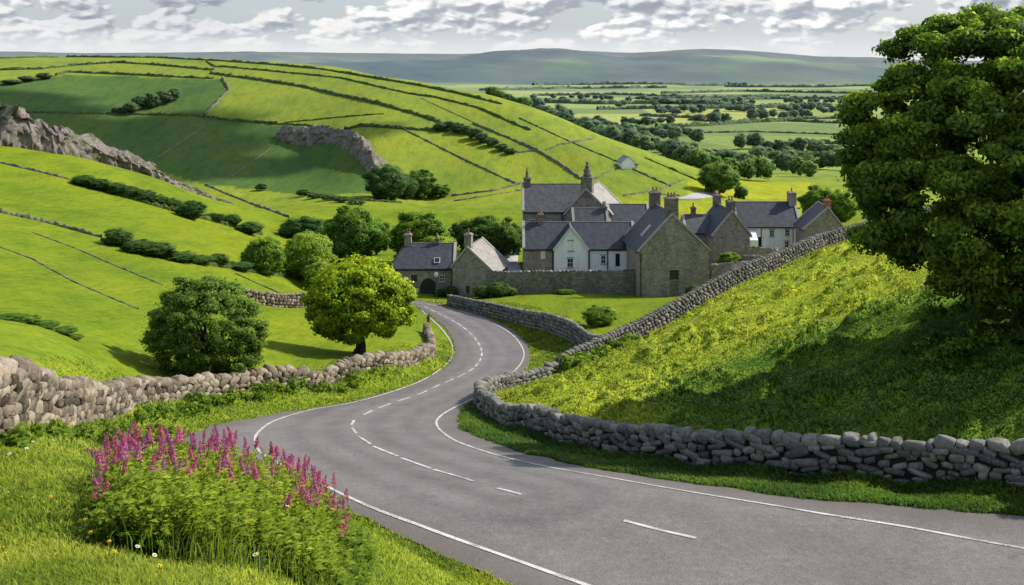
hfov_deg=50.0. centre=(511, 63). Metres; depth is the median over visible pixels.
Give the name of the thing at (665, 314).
dry stone wall
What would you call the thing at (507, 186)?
field wall
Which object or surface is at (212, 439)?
flower spike
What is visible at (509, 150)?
bush
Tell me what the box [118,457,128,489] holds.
flower spike
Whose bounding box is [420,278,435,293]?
arched doorway
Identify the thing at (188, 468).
flower spike
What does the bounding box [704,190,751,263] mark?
stone house
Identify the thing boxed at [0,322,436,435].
dry stone wall
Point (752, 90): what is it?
hedge
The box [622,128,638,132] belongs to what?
tree
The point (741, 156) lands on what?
tree
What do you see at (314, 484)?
flower spike
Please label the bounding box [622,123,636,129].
tree
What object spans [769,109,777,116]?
tree
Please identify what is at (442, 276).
window
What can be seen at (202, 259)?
bush
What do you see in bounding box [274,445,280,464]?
flower spike
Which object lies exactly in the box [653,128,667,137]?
tree
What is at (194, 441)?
flower spike
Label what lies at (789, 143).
tree
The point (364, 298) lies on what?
maple tree
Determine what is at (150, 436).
flower spike
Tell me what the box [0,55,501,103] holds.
hedge
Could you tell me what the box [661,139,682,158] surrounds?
tree
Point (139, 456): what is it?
flower spike
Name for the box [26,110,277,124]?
hedge
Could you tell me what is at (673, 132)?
tree
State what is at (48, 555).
grass
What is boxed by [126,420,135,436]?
flower spike
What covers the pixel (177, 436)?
flower spike
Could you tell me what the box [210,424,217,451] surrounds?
flower spike
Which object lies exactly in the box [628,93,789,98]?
hedge
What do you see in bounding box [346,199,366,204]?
bush
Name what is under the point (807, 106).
tree
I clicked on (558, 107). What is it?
tree
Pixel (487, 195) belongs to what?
field wall
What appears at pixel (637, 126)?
tree
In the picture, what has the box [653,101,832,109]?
hedge
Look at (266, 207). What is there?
field wall
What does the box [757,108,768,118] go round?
tree
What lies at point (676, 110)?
tree
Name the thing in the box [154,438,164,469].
flower spike
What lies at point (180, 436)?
flower spike
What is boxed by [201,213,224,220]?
bush
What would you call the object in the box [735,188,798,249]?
white house
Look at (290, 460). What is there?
flower spike
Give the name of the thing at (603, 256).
window
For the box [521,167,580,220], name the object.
tall stone house
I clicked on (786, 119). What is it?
hedge
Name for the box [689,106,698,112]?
tree
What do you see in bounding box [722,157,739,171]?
tree
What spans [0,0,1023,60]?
sky
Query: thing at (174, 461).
flower spike
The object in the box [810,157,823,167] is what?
tree
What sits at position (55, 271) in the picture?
field wall
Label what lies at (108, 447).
flower spike
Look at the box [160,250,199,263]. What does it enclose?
bush
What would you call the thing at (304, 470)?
flower spike
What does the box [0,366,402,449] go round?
weeds
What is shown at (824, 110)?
tree
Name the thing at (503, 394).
grass
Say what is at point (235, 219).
bush
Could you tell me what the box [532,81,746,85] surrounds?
hedge
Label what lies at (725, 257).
bush
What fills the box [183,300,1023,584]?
road
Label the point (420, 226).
tree
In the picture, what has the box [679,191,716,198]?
lane
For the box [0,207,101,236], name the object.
field wall
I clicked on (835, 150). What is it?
tree
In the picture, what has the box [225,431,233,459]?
flower spike
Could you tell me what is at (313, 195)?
bush
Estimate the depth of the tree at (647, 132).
832.71 m
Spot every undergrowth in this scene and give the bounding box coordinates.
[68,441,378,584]
[912,316,1023,370]
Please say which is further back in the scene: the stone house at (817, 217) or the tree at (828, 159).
the tree at (828, 159)
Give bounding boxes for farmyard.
[507,249,521,271]
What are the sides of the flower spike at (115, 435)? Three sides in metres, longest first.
1.140 x 0.118 x 0.108 m
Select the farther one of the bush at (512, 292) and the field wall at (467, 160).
the field wall at (467, 160)
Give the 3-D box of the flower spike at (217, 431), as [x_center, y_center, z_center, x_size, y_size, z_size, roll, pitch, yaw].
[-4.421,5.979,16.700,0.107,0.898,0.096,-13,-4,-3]
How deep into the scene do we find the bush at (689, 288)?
120.71 m
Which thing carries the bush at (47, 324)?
on the ground at (214, 154)
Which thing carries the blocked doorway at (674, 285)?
in the stone house at (667, 251)
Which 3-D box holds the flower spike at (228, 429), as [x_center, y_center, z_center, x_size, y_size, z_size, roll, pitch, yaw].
[-4.233,6.169,16.921,0.147,1.231,0.131,-16,0,30]
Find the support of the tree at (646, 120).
on the ground at (214, 154)
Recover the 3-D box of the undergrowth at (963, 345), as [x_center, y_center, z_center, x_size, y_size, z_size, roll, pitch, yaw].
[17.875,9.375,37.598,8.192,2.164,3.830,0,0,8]
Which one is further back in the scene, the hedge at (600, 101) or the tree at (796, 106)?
the hedge at (600, 101)
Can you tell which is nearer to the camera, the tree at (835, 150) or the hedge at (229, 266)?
the hedge at (229, 266)
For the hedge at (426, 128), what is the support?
on the ground at (214, 154)
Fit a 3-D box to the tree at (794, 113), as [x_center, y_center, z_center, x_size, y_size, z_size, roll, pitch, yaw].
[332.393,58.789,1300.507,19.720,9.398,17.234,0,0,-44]
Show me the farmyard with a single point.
(514, 263)
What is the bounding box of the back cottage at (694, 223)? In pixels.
[680,202,710,243]
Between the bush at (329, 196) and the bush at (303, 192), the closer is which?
the bush at (329, 196)
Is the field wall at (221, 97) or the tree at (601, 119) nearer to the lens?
the field wall at (221, 97)
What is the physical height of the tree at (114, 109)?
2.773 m
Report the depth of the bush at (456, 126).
376.18 m
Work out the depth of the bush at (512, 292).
123.91 m
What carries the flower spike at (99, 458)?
on the ground at (214, 154)
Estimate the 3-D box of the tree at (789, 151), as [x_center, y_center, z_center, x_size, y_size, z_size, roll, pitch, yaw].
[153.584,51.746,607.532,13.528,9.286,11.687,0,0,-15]
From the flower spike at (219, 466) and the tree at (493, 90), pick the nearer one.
the flower spike at (219, 466)
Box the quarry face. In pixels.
[276,124,387,172]
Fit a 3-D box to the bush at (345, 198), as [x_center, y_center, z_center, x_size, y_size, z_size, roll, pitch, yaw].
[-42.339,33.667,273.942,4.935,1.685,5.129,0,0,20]
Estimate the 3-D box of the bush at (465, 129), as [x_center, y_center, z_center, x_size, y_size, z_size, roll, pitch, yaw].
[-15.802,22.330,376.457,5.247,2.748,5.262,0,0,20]
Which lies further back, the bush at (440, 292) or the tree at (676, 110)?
the tree at (676, 110)
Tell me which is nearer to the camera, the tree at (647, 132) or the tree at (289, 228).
the tree at (289, 228)
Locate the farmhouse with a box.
[391,229,456,293]
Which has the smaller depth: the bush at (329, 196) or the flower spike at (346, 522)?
the flower spike at (346, 522)
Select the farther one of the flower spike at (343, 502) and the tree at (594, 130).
the tree at (594, 130)
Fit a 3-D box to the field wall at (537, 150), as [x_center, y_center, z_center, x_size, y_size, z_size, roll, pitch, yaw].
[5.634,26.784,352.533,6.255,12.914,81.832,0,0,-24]
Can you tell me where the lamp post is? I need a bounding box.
[434,272,438,296]
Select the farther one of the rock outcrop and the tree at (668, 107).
the tree at (668, 107)
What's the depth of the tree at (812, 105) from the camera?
1511.50 m
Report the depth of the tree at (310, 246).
133.75 m
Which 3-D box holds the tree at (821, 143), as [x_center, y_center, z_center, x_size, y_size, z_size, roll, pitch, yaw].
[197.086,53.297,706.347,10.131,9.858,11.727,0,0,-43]
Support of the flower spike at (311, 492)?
on the ground at (214, 154)
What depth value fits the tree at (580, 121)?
928.80 m
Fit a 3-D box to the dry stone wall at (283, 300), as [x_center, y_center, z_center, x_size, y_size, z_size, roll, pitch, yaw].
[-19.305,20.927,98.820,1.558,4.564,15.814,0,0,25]
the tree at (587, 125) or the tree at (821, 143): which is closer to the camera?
the tree at (821, 143)
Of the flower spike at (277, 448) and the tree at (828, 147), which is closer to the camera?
the flower spike at (277, 448)
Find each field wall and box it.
[0,161,71,179]
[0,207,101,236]
[0,246,138,308]
[32,231,162,284]
[156,126,203,157]
[203,76,229,114]
[205,183,288,216]
[230,147,272,176]
[234,273,281,293]
[403,128,515,183]
[421,98,472,121]
[451,182,523,195]
[453,189,521,201]
[472,122,580,179]
[519,117,616,160]
[545,138,593,149]
[595,166,618,178]
[623,179,682,195]
[632,168,670,185]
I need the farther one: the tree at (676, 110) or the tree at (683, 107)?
the tree at (683, 107)
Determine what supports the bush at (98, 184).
on the ground at (214, 154)
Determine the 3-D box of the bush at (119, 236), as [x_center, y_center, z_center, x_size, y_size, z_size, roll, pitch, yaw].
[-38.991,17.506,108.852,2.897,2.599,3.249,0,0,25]
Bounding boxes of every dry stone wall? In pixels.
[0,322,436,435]
[242,288,309,307]
[447,294,598,345]
[473,360,1023,489]
[555,204,932,362]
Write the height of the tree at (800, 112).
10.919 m
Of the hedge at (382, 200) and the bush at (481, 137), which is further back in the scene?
the bush at (481, 137)
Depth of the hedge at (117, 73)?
508.22 m
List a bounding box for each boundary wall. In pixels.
[491,269,633,295]
[709,261,747,279]
[741,255,763,260]
[746,246,778,255]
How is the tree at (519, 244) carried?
on the ground at (214, 154)
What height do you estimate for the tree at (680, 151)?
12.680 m
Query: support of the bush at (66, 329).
on the ground at (214, 154)
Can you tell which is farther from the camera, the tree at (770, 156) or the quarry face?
the tree at (770, 156)
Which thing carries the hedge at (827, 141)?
on the ground at (214, 154)
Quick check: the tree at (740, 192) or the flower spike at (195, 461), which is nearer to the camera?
the flower spike at (195, 461)
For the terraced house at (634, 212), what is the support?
on the ground at (214, 154)
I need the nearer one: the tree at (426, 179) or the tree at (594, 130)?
the tree at (426, 179)
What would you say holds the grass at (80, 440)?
on the ground at (214, 154)
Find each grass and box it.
[0,429,512,584]
[37,342,416,381]
[44,338,456,527]
[426,299,591,370]
[455,401,1023,515]
[491,229,1019,426]
[636,250,1023,448]
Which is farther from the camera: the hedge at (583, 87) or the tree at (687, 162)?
the hedge at (583, 87)
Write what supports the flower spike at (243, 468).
on the ground at (214, 154)
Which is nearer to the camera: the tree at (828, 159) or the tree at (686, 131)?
the tree at (828, 159)
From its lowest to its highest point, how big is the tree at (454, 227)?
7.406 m
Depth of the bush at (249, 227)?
162.42 m
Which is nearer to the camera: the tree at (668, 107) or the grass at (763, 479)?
the grass at (763, 479)
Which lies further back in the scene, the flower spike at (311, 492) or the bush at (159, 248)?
the bush at (159, 248)
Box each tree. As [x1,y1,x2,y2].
[0,79,22,83]
[17,75,35,80]
[36,73,53,78]
[111,107,119,111]
[115,107,130,113]
[122,102,139,111]
[131,95,146,107]
[139,273,271,376]
[144,92,160,108]
[155,90,173,102]
[168,87,181,99]
[237,235,285,275]
[254,183,267,189]
[276,216,324,238]
[282,229,338,278]
[298,251,420,353]
[302,260,330,287]
[321,201,383,262]
[361,163,411,200]
[370,217,392,254]
[387,208,450,257]
[396,173,419,198]
[408,167,437,198]
[422,233,461,256]
[430,183,451,196]
[447,219,466,252]
[455,213,520,258]
[484,86,500,96]
[497,91,511,99]
[511,222,521,254]
[517,96,532,106]
[531,97,545,107]
[539,105,554,112]
[554,103,566,110]
[555,108,575,119]
[567,117,578,124]
[574,116,595,125]
[580,120,602,129]
[589,124,607,132]
[595,127,611,138]
[598,117,606,123]
[604,126,621,137]
[610,133,622,141]
[615,124,624,132]
[619,129,640,144]
[620,116,627,123]
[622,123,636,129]
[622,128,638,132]
[627,117,634,123]
[629,134,656,150]
[633,119,641,124]
[634,124,643,130]
[638,127,648,130]
[638,130,651,136]
[641,116,651,124]
[648,127,654,134]
[648,135,662,150]
[652,126,662,132]
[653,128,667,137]
[655,107,668,112]
[656,117,665,122]
[657,140,667,153]
[660,97,668,102]
[661,124,670,129]
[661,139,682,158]
[664,115,675,123]
[665,104,672,112]
[667,126,681,138]
[670,108,681,113]
[671,144,694,162]
[676,122,684,127]
[678,104,688,110]
[681,127,692,135]
[682,148,707,168]
[685,148,710,166]
[688,128,704,141]
[688,141,701,148]
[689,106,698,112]
[692,114,706,120]
[695,104,706,112]
[696,160,741,193]
[701,148,714,154]
[705,155,722,170]
[709,111,720,122]
[714,151,731,161]
[721,113,732,119]
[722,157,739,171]
[723,150,739,157]
[725,105,733,110]
[732,152,752,162]
[733,105,744,110]
[733,132,747,148]
[733,186,747,198]
[736,158,758,179]
[746,105,756,109]
[746,108,758,118]
[746,132,765,146]
[748,145,766,157]
[749,155,775,179]
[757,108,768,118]
[759,140,776,150]
[764,147,773,152]
[764,150,781,160]
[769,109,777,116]
[771,152,793,171]
[774,139,783,150]
[777,104,786,109]
[777,111,789,117]
[778,146,795,151]
[781,149,797,156]
[782,141,794,148]
[785,106,793,111]
[788,110,798,116]
[788,156,803,175]
[792,104,801,109]
[793,136,808,151]
[795,152,813,162]
[796,185,835,214]
[797,109,804,116]
[798,160,818,176]
[801,103,809,108]
[802,109,812,115]
[805,140,820,151]
[808,101,816,109]
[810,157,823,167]
[811,151,819,158]
[814,139,825,151]
[820,107,829,112]
[820,150,837,167]
[821,145,833,150]
[825,188,857,222]
[827,144,842,150]
[828,105,836,111]
[830,1,1023,311]
[830,147,841,152]
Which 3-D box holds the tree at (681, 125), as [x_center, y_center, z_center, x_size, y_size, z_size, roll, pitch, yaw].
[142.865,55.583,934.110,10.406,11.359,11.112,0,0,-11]
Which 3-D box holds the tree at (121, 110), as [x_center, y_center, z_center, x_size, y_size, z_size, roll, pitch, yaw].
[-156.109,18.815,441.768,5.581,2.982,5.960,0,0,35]
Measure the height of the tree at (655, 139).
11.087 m
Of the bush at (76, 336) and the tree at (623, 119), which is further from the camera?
the tree at (623, 119)
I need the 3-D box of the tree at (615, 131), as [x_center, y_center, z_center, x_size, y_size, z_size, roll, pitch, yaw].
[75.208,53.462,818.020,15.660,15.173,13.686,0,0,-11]
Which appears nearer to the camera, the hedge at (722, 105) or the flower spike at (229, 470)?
the flower spike at (229, 470)
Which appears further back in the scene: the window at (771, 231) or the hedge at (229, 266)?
the window at (771, 231)
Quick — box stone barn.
[616,154,637,168]
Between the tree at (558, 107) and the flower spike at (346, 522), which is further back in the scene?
the tree at (558, 107)
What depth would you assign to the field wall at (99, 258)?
98.26 m
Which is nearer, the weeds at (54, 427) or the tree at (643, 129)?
the weeds at (54, 427)
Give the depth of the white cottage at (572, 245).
131.00 m
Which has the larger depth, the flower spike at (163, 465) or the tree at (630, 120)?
the tree at (630, 120)
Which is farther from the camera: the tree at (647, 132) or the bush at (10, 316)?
the tree at (647, 132)
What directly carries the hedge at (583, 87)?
on the ground at (214, 154)
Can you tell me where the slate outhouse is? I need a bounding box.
[570,201,608,220]
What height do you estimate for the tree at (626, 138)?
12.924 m
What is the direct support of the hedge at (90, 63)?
on the ground at (214, 154)
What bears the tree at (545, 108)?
on the ground at (214, 154)
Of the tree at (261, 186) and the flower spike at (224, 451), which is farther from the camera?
the tree at (261, 186)
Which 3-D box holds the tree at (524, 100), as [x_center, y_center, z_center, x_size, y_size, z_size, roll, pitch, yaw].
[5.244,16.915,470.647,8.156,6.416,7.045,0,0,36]
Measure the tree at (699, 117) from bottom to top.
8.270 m
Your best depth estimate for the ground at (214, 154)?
314.54 m
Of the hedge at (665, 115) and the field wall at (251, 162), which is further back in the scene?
the hedge at (665, 115)
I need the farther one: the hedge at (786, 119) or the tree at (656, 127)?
the hedge at (786, 119)
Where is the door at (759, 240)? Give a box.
[757,237,760,246]
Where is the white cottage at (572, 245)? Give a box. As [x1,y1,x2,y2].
[522,209,633,271]
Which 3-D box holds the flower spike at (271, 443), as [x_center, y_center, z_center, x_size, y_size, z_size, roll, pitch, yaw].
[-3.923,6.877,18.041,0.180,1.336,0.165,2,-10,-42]
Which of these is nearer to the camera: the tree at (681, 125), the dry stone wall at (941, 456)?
the dry stone wall at (941, 456)
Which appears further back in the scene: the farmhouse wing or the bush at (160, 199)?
the bush at (160, 199)
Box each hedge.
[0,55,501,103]
[0,60,213,69]
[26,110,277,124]
[55,70,213,78]
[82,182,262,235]
[100,237,299,278]
[205,60,529,129]
[209,70,443,122]
[277,123,311,126]
[284,113,383,122]
[309,191,401,202]
[344,122,437,131]
[479,84,667,90]
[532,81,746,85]
[532,92,692,96]
[537,97,745,104]
[596,103,708,109]
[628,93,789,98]
[639,112,705,117]
[645,157,695,179]
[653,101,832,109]
[655,115,841,126]
[661,88,850,93]
[687,117,841,123]
[692,94,843,100]
[704,130,836,134]
[724,83,870,87]
[788,138,841,143]
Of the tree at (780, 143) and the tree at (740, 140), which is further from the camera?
the tree at (740, 140)
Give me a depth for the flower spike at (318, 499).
16.36 m
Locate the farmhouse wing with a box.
[450,228,509,295]
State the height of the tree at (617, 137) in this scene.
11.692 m
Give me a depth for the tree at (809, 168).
480.11 m
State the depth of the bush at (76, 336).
51.45 m
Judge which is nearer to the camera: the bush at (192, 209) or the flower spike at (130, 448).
the flower spike at (130, 448)
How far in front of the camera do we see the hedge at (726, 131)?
970.59 m
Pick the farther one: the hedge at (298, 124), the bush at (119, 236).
the hedge at (298, 124)
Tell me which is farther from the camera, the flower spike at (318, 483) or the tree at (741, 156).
the tree at (741, 156)
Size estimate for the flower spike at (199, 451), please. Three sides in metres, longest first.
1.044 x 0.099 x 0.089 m
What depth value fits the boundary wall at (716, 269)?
124.25 m
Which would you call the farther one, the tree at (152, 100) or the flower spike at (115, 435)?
the tree at (152, 100)
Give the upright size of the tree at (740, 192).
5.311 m
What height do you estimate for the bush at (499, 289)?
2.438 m
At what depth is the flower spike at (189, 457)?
15.61 m
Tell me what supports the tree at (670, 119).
on the ground at (214, 154)
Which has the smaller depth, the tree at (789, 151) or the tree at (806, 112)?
the tree at (789, 151)
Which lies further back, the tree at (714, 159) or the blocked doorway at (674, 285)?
the tree at (714, 159)
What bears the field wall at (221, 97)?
on the ground at (214, 154)
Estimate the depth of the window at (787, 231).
145.96 m
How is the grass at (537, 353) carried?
on the ground at (214, 154)
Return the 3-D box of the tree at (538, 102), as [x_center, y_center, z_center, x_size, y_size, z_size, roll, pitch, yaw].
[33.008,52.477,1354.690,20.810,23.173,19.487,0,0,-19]
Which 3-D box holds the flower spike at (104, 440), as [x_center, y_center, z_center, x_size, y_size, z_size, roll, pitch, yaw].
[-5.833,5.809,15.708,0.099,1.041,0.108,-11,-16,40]
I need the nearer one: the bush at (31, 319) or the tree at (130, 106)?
the bush at (31, 319)
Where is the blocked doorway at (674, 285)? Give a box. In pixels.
[670,281,678,295]
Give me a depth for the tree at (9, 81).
479.96 m
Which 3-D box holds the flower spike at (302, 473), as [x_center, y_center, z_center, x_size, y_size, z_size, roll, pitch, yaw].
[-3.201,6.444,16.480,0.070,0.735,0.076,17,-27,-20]
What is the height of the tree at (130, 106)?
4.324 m
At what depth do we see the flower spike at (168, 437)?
15.79 m
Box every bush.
[0,312,29,320]
[17,314,42,323]
[34,319,59,328]
[53,325,77,334]
[68,333,84,339]
[69,174,96,185]
[87,179,112,189]
[102,181,127,193]
[103,227,133,245]
[117,186,141,196]
[119,238,158,253]
[132,189,156,199]
[141,240,177,257]
[149,194,169,204]
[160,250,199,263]
[165,198,182,206]
[175,200,207,219]
[189,254,216,264]
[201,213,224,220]
[210,253,230,264]
[223,213,242,225]
[225,261,253,269]
[235,221,264,233]
[296,188,310,195]
[306,192,322,198]
[320,193,339,199]
[332,195,349,202]
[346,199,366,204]
[431,288,444,296]
[432,123,446,129]
[443,285,458,295]
[445,121,455,129]
[450,122,464,132]
[459,125,471,132]
[466,128,482,138]
[472,285,490,298]
[474,133,491,142]
[483,138,499,144]
[486,282,510,297]
[494,143,508,149]
[503,148,517,153]
[507,286,517,295]
[554,288,576,294]
[581,304,619,326]
[685,285,699,292]
[716,252,740,263]
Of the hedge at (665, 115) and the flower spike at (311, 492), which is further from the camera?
the hedge at (665, 115)
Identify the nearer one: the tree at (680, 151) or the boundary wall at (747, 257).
the boundary wall at (747, 257)
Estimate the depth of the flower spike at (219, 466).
14.91 m
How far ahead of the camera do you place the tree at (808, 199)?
213.77 m
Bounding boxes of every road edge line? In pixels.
[254,310,590,584]
[430,304,1023,548]
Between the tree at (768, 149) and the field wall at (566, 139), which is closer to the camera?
the field wall at (566, 139)
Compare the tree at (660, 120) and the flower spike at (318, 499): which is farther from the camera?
the tree at (660, 120)
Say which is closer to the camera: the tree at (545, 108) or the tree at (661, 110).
the tree at (545, 108)
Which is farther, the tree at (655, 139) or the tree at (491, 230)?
the tree at (655, 139)
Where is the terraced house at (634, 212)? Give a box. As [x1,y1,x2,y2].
[606,203,648,222]
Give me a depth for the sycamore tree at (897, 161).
38.92 m
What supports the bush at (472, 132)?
on the ground at (214, 154)
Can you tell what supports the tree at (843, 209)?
on the ground at (214, 154)
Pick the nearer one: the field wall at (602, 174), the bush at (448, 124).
the field wall at (602, 174)
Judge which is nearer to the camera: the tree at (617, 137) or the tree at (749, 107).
the tree at (617, 137)
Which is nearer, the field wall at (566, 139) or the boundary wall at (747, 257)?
the boundary wall at (747, 257)
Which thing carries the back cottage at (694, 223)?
on the ground at (214, 154)
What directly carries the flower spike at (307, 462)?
on the ground at (214, 154)
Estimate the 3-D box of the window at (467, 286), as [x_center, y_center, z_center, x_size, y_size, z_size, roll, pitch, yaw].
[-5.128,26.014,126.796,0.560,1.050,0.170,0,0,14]
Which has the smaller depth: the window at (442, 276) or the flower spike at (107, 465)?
the flower spike at (107, 465)
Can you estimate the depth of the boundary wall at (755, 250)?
134.01 m
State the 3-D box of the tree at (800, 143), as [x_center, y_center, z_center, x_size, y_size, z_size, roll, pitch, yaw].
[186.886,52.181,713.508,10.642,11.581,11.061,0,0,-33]
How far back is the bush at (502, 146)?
353.97 m
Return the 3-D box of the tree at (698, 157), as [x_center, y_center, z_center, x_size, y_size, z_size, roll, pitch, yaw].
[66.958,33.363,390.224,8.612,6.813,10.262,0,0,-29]
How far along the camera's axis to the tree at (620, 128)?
864.35 m
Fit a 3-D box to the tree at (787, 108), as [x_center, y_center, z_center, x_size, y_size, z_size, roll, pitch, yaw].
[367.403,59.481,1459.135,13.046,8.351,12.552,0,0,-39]
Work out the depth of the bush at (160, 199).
155.82 m
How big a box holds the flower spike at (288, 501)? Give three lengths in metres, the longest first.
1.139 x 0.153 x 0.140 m
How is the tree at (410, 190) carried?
on the ground at (214, 154)
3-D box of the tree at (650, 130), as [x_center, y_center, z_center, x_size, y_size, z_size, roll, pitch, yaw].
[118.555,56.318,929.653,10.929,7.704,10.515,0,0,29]
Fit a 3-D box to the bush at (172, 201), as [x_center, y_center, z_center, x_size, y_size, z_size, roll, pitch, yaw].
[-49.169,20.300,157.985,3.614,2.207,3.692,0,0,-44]
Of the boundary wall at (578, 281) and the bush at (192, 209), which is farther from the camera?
the bush at (192, 209)
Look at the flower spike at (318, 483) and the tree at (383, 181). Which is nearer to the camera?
the flower spike at (318, 483)
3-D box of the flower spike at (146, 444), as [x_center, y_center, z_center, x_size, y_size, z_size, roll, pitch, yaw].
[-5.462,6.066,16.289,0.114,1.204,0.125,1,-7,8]
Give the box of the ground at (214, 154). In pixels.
[0,48,1023,584]
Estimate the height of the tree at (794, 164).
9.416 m
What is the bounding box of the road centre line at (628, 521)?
[350,306,695,538]
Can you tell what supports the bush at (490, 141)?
on the ground at (214, 154)
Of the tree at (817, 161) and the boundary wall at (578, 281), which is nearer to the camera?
the boundary wall at (578, 281)
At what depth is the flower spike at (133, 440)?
14.77 m
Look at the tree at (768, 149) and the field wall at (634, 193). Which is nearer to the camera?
the field wall at (634, 193)
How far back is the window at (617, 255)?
130.90 m
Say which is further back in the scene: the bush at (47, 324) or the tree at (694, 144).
the tree at (694, 144)
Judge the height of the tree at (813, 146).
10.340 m
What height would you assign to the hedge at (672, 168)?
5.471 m
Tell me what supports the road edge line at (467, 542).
on the road
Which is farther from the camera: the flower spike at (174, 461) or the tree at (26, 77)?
the tree at (26, 77)
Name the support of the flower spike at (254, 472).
on the ground at (214, 154)
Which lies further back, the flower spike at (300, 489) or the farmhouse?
the farmhouse
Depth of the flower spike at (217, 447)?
15.97 m
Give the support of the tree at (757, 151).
on the ground at (214, 154)
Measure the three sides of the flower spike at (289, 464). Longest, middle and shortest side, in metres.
0.848 x 0.114 x 0.105 m
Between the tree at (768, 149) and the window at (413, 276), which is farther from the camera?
the tree at (768, 149)
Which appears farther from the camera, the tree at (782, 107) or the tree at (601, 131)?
the tree at (782, 107)
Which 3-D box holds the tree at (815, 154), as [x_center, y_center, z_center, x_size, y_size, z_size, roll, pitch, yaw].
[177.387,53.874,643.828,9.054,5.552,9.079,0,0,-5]
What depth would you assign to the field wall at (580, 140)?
359.39 m
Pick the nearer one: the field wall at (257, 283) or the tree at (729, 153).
the field wall at (257, 283)
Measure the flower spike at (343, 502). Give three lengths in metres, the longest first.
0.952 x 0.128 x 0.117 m
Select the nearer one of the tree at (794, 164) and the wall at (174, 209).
the wall at (174, 209)
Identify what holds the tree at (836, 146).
on the ground at (214, 154)
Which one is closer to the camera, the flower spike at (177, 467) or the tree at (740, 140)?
the flower spike at (177, 467)
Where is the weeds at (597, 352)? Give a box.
[546,332,642,371]
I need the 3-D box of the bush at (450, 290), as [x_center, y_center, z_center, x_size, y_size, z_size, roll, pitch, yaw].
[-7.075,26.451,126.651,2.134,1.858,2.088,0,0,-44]
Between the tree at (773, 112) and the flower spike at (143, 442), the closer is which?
the flower spike at (143, 442)
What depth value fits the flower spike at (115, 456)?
14.01 m
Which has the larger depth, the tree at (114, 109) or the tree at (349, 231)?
the tree at (114, 109)
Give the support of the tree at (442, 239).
on the ground at (214, 154)
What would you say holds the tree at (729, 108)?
on the ground at (214, 154)
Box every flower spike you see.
[91,478,103,499]
[93,452,105,471]
[94,450,104,468]
[96,467,102,494]
[99,477,109,497]
[102,432,108,459]
[103,458,108,477]
[104,437,111,458]
[108,448,117,476]
[109,427,119,462]
[115,442,136,482]
[116,443,127,489]
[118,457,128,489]
[120,433,128,463]
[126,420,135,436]
[128,443,133,456]
[129,437,144,460]
[132,422,141,442]
[133,441,140,470]
[135,446,142,468]
[139,435,145,448]
[141,431,148,451]
[146,424,155,447]
[149,459,155,473]
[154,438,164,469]
[156,424,165,461]
[161,459,166,487]
[164,427,172,449]
[170,448,177,467]
[174,458,182,476]
[175,429,180,463]
[176,426,182,452]
[184,457,192,477]
[187,439,197,454]
[188,446,194,461]
[190,432,195,445]
[190,455,198,473]
[197,441,201,455]
[202,436,213,465]
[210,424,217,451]
[215,428,220,450]
[215,438,219,466]
[215,459,220,472]
[220,429,226,444]
[220,437,229,476]
[223,450,233,475]
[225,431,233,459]
[227,426,237,461]
[227,468,235,489]
[229,434,237,456]
[240,461,246,482]
[244,461,250,486]
[245,445,250,464]
[250,462,260,492]
[252,436,258,451]
[268,441,276,459]
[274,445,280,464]
[282,449,287,460]
[282,460,308,488]
[282,491,293,516]
[286,453,292,485]
[296,478,305,507]
[298,468,303,494]
[302,457,310,482]
[302,462,307,478]
[304,485,312,516]
[306,488,313,506]
[311,478,321,512]
[312,465,316,480]
[313,489,320,509]
[316,472,322,499]
[331,472,336,516]
[331,493,337,508]
[341,497,345,514]
[341,515,348,535]
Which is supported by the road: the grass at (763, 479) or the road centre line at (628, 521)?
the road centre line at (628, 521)
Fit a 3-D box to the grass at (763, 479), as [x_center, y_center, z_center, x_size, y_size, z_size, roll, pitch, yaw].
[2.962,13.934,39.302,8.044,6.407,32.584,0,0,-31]
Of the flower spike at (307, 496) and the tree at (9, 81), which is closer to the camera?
the flower spike at (307, 496)
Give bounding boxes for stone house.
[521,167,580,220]
[563,161,620,220]
[622,187,711,296]
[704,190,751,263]
[793,195,843,242]
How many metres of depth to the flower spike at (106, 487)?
12.91 m
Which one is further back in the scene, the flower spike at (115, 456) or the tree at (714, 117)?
the tree at (714, 117)
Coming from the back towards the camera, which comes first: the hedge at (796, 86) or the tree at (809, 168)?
the hedge at (796, 86)
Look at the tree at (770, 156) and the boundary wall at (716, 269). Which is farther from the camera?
the tree at (770, 156)
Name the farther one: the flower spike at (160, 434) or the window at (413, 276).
the window at (413, 276)
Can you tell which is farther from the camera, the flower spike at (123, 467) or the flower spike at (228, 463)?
the flower spike at (228, 463)
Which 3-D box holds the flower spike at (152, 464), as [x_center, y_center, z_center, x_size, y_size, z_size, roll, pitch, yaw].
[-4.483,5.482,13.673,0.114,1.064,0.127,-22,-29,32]
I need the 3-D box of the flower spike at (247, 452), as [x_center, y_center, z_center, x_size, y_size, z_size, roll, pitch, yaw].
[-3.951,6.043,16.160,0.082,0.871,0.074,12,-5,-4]
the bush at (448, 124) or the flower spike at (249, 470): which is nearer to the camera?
the flower spike at (249, 470)
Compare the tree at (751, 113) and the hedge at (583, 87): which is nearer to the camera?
the tree at (751, 113)
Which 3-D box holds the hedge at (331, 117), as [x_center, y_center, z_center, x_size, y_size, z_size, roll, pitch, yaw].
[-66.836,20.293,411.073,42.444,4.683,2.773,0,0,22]
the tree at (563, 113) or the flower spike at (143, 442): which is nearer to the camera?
the flower spike at (143, 442)
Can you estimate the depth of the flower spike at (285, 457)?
18.34 m
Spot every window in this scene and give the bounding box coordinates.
[410,274,417,282]
[439,274,444,282]
[465,285,469,293]
[540,251,545,259]
[566,257,573,267]
[567,240,573,251]
[600,254,605,264]
[616,254,619,265]
[669,269,679,280]
[769,229,774,236]
[784,229,789,235]

